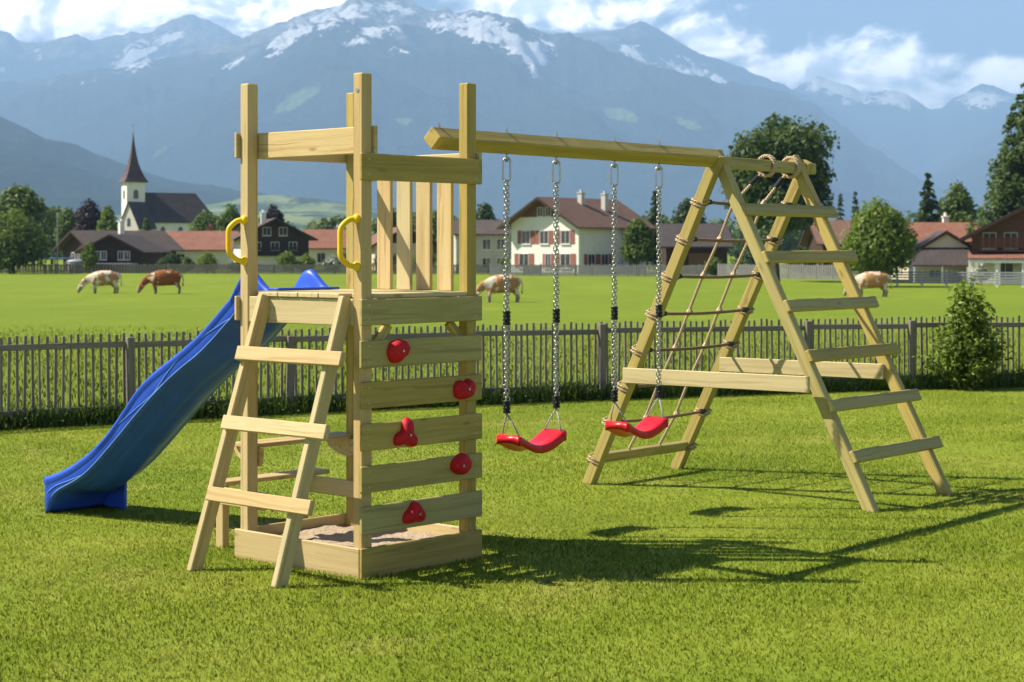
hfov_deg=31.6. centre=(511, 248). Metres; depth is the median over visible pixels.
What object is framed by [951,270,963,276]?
window
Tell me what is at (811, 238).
brown barn
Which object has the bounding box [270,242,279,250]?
window
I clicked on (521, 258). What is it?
window
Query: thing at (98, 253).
window
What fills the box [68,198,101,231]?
copper beech
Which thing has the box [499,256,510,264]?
garden bush
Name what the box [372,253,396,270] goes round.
garden bush
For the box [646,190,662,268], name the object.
spruce
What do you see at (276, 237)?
dark chalet
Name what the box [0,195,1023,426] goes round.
meadow
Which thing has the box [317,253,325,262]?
window
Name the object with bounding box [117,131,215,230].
church
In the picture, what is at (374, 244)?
plain house
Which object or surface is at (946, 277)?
rail fence
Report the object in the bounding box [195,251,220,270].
garden bush
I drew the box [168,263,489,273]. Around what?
paddock fence
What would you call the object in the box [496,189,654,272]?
gabled house
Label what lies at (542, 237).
window
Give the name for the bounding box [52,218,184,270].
dark chalet
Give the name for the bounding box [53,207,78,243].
broadleaf tree
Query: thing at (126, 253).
window
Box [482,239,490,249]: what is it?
window
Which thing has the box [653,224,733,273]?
brown barn
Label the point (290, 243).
window
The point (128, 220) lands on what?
porch window
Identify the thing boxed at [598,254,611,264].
window
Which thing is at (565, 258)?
window
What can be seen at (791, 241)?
wood
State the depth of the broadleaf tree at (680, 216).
235.41 m
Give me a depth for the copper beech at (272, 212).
269.56 m
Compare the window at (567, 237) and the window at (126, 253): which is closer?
the window at (567, 237)
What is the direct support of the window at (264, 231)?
in the dark chalet at (276, 237)
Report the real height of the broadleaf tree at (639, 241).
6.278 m
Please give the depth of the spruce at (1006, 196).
158.81 m
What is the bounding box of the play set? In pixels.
[43,72,952,587]
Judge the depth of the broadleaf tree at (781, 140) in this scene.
149.34 m
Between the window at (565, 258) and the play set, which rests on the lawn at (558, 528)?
the play set
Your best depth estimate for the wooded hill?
5651.22 m
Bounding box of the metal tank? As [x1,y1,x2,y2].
[67,259,83,272]
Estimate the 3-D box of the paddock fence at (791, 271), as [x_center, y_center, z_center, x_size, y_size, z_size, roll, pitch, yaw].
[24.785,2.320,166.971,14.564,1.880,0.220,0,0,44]
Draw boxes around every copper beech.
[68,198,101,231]
[260,204,284,221]
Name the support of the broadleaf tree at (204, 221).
on the meadow
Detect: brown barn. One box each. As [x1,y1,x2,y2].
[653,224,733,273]
[799,220,870,274]
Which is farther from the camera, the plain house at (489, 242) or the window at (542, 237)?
the plain house at (489, 242)
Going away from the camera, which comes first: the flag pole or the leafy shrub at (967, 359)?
the leafy shrub at (967, 359)
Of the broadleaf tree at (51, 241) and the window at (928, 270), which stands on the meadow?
the broadleaf tree at (51, 241)
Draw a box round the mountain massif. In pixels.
[0,0,994,227]
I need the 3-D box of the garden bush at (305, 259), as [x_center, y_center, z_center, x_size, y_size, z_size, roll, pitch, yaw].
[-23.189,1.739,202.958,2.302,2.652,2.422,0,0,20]
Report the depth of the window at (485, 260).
214.20 m
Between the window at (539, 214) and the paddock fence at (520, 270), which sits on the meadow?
the paddock fence at (520, 270)
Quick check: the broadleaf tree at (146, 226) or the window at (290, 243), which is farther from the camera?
the broadleaf tree at (146, 226)
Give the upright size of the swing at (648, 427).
1.766 m
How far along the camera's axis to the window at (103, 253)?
208.01 m
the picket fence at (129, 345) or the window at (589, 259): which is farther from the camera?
the window at (589, 259)
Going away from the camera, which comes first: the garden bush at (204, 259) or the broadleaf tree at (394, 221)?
the garden bush at (204, 259)
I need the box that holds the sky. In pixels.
[0,0,1023,109]
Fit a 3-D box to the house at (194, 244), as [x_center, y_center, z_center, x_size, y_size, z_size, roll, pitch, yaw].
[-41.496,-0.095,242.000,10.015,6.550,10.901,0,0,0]
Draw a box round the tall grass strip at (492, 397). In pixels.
[0,363,1023,429]
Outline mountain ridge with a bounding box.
[0,14,242,83]
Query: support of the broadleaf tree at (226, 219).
on the meadow
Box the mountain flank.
[923,123,1020,209]
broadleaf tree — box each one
[0,183,59,269]
[0,205,51,273]
[40,209,58,263]
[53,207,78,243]
[96,205,117,229]
[142,218,150,230]
[188,210,216,230]
[214,202,240,231]
[321,217,338,228]
[372,207,412,234]
[415,209,436,255]
[476,202,498,219]
[619,217,655,275]
[666,197,706,223]
[717,112,839,280]
[935,180,979,221]
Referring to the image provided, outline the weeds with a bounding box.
[0,367,1023,429]
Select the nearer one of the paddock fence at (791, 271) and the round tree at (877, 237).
the round tree at (877, 237)
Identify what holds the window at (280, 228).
in the dark chalet at (276, 237)
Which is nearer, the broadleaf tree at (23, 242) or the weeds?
the weeds
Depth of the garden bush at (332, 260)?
202.54 m
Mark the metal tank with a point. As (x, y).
(75, 261)
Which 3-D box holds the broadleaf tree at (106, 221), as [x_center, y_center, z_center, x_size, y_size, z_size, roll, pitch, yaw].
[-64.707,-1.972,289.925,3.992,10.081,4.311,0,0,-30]
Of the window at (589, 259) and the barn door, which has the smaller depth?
the barn door
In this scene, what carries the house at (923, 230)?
on the meadow
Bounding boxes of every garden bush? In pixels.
[79,241,98,272]
[156,252,180,269]
[177,256,195,270]
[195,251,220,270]
[230,262,240,270]
[272,251,298,272]
[297,253,315,269]
[321,255,341,270]
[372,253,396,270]
[412,252,436,266]
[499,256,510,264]
[526,266,538,274]
[704,256,723,275]
[728,251,755,277]
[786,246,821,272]
[973,263,990,284]
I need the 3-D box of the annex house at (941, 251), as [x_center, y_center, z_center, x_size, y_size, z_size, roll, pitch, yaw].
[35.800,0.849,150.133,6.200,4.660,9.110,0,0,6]
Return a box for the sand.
[278,524,439,546]
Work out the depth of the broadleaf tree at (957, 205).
195.13 m
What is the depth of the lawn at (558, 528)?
9.60 m
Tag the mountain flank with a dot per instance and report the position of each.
(968, 166)
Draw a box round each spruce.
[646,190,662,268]
[836,194,844,219]
[850,191,859,219]
[914,172,940,221]
[965,82,1023,233]
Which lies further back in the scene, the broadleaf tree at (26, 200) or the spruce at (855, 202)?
the spruce at (855, 202)
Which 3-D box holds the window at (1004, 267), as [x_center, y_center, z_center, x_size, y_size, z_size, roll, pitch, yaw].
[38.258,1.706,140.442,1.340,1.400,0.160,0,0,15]
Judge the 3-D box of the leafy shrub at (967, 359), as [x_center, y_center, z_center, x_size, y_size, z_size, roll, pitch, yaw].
[5.311,1.006,21.313,1.186,1.346,0.893,0,0,-32]
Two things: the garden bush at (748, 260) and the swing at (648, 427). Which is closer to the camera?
the swing at (648, 427)
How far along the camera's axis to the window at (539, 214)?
200.80 m
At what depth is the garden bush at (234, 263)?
203.52 m
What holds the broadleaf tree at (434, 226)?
on the meadow
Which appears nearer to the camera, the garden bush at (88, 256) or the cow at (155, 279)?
the cow at (155, 279)
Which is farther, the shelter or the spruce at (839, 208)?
the spruce at (839, 208)
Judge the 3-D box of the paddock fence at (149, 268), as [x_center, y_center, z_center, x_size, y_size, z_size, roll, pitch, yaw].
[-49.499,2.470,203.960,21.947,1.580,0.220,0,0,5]
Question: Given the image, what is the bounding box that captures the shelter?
[39,258,73,264]
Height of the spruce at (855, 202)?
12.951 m
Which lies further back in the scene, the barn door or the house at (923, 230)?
the barn door
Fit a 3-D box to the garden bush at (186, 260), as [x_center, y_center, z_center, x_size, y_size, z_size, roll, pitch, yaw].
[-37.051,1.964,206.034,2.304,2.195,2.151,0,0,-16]
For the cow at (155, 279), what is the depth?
110.73 m
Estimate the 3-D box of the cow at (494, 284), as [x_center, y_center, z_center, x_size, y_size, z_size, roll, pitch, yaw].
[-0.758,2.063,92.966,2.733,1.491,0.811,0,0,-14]
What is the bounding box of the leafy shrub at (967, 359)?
[912,277,1017,390]
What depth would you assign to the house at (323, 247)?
236.59 m
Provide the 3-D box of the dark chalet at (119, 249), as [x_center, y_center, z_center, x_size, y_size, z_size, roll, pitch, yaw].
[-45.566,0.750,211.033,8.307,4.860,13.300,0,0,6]
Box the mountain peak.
[573,21,889,152]
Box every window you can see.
[95,251,100,260]
[100,251,106,260]
[117,251,123,260]
[124,251,130,260]
[127,218,130,225]
[263,227,270,235]
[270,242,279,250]
[279,227,286,235]
[288,242,297,250]
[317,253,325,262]
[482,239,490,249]
[482,257,490,268]
[496,239,504,249]
[496,257,502,263]
[514,253,533,266]
[518,230,534,244]
[535,230,552,244]
[537,207,542,216]
[543,253,553,268]
[545,207,550,216]
[557,230,574,244]
[557,253,575,268]
[584,254,598,267]
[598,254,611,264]
[928,270,940,276]
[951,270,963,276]
[982,232,996,249]
[1000,263,1013,279]
[1003,232,1017,249]
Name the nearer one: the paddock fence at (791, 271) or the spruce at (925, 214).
the paddock fence at (791, 271)
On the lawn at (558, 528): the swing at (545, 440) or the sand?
the sand
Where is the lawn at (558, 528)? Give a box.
[0,386,1023,681]
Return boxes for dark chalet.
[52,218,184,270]
[74,234,171,272]
[225,210,317,270]
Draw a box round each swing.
[496,153,566,452]
[605,160,667,438]
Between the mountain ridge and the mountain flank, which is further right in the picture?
the mountain flank
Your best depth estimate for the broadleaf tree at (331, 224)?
279.36 m
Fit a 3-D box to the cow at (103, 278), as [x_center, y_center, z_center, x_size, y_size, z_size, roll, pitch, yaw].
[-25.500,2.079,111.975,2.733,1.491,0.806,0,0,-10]
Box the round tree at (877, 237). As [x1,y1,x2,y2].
[840,196,920,277]
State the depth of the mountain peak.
18381.31 m
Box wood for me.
[37,206,986,259]
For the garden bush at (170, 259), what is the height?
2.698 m
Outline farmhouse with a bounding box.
[958,206,1023,284]
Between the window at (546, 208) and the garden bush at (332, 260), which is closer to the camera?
the window at (546, 208)
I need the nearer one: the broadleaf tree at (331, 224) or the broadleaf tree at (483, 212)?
the broadleaf tree at (483, 212)
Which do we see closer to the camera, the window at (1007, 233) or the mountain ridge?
the window at (1007, 233)
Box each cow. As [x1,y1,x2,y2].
[77,270,121,293]
[137,270,183,293]
[476,274,522,301]
[843,271,891,296]
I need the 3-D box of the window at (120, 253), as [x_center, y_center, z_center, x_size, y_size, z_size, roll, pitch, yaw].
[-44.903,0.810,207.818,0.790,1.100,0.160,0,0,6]
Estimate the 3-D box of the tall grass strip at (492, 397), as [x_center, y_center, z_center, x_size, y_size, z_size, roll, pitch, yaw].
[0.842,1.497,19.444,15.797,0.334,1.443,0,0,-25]
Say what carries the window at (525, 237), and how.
in the gabled house at (585, 230)
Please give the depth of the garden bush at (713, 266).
177.54 m
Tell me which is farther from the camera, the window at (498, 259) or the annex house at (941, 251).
the window at (498, 259)
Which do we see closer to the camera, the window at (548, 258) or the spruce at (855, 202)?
the window at (548, 258)
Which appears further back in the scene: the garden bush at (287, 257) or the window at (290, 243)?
the window at (290, 243)
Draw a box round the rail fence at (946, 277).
[852,270,1023,286]
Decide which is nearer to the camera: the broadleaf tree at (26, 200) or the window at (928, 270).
the window at (928, 270)
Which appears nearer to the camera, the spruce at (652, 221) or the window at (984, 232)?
the window at (984, 232)
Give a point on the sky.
(932, 52)
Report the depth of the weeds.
19.01 m
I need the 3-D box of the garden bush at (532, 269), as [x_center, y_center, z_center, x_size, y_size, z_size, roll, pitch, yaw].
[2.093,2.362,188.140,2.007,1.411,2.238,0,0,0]
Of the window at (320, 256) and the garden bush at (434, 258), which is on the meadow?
the garden bush at (434, 258)
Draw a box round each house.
[165,224,238,269]
[304,224,345,269]
[372,227,436,269]
[454,220,510,270]
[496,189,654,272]
[891,213,980,278]
[909,231,971,281]
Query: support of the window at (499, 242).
in the plain house at (489, 242)
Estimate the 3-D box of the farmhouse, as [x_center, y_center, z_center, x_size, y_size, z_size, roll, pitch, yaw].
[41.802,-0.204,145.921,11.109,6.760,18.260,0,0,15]
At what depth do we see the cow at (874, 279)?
103.71 m
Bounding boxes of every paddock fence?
[0,264,167,272]
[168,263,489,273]
[490,264,717,276]
[718,263,838,279]
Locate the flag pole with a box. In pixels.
[57,213,57,272]
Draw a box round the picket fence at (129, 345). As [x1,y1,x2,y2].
[0,315,1023,426]
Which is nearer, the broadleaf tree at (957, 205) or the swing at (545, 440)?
the swing at (545, 440)
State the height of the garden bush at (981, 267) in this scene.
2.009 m
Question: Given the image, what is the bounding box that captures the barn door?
[689,253,710,272]
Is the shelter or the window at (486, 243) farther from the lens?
the window at (486, 243)
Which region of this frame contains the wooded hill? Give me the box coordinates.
[0,116,270,221]

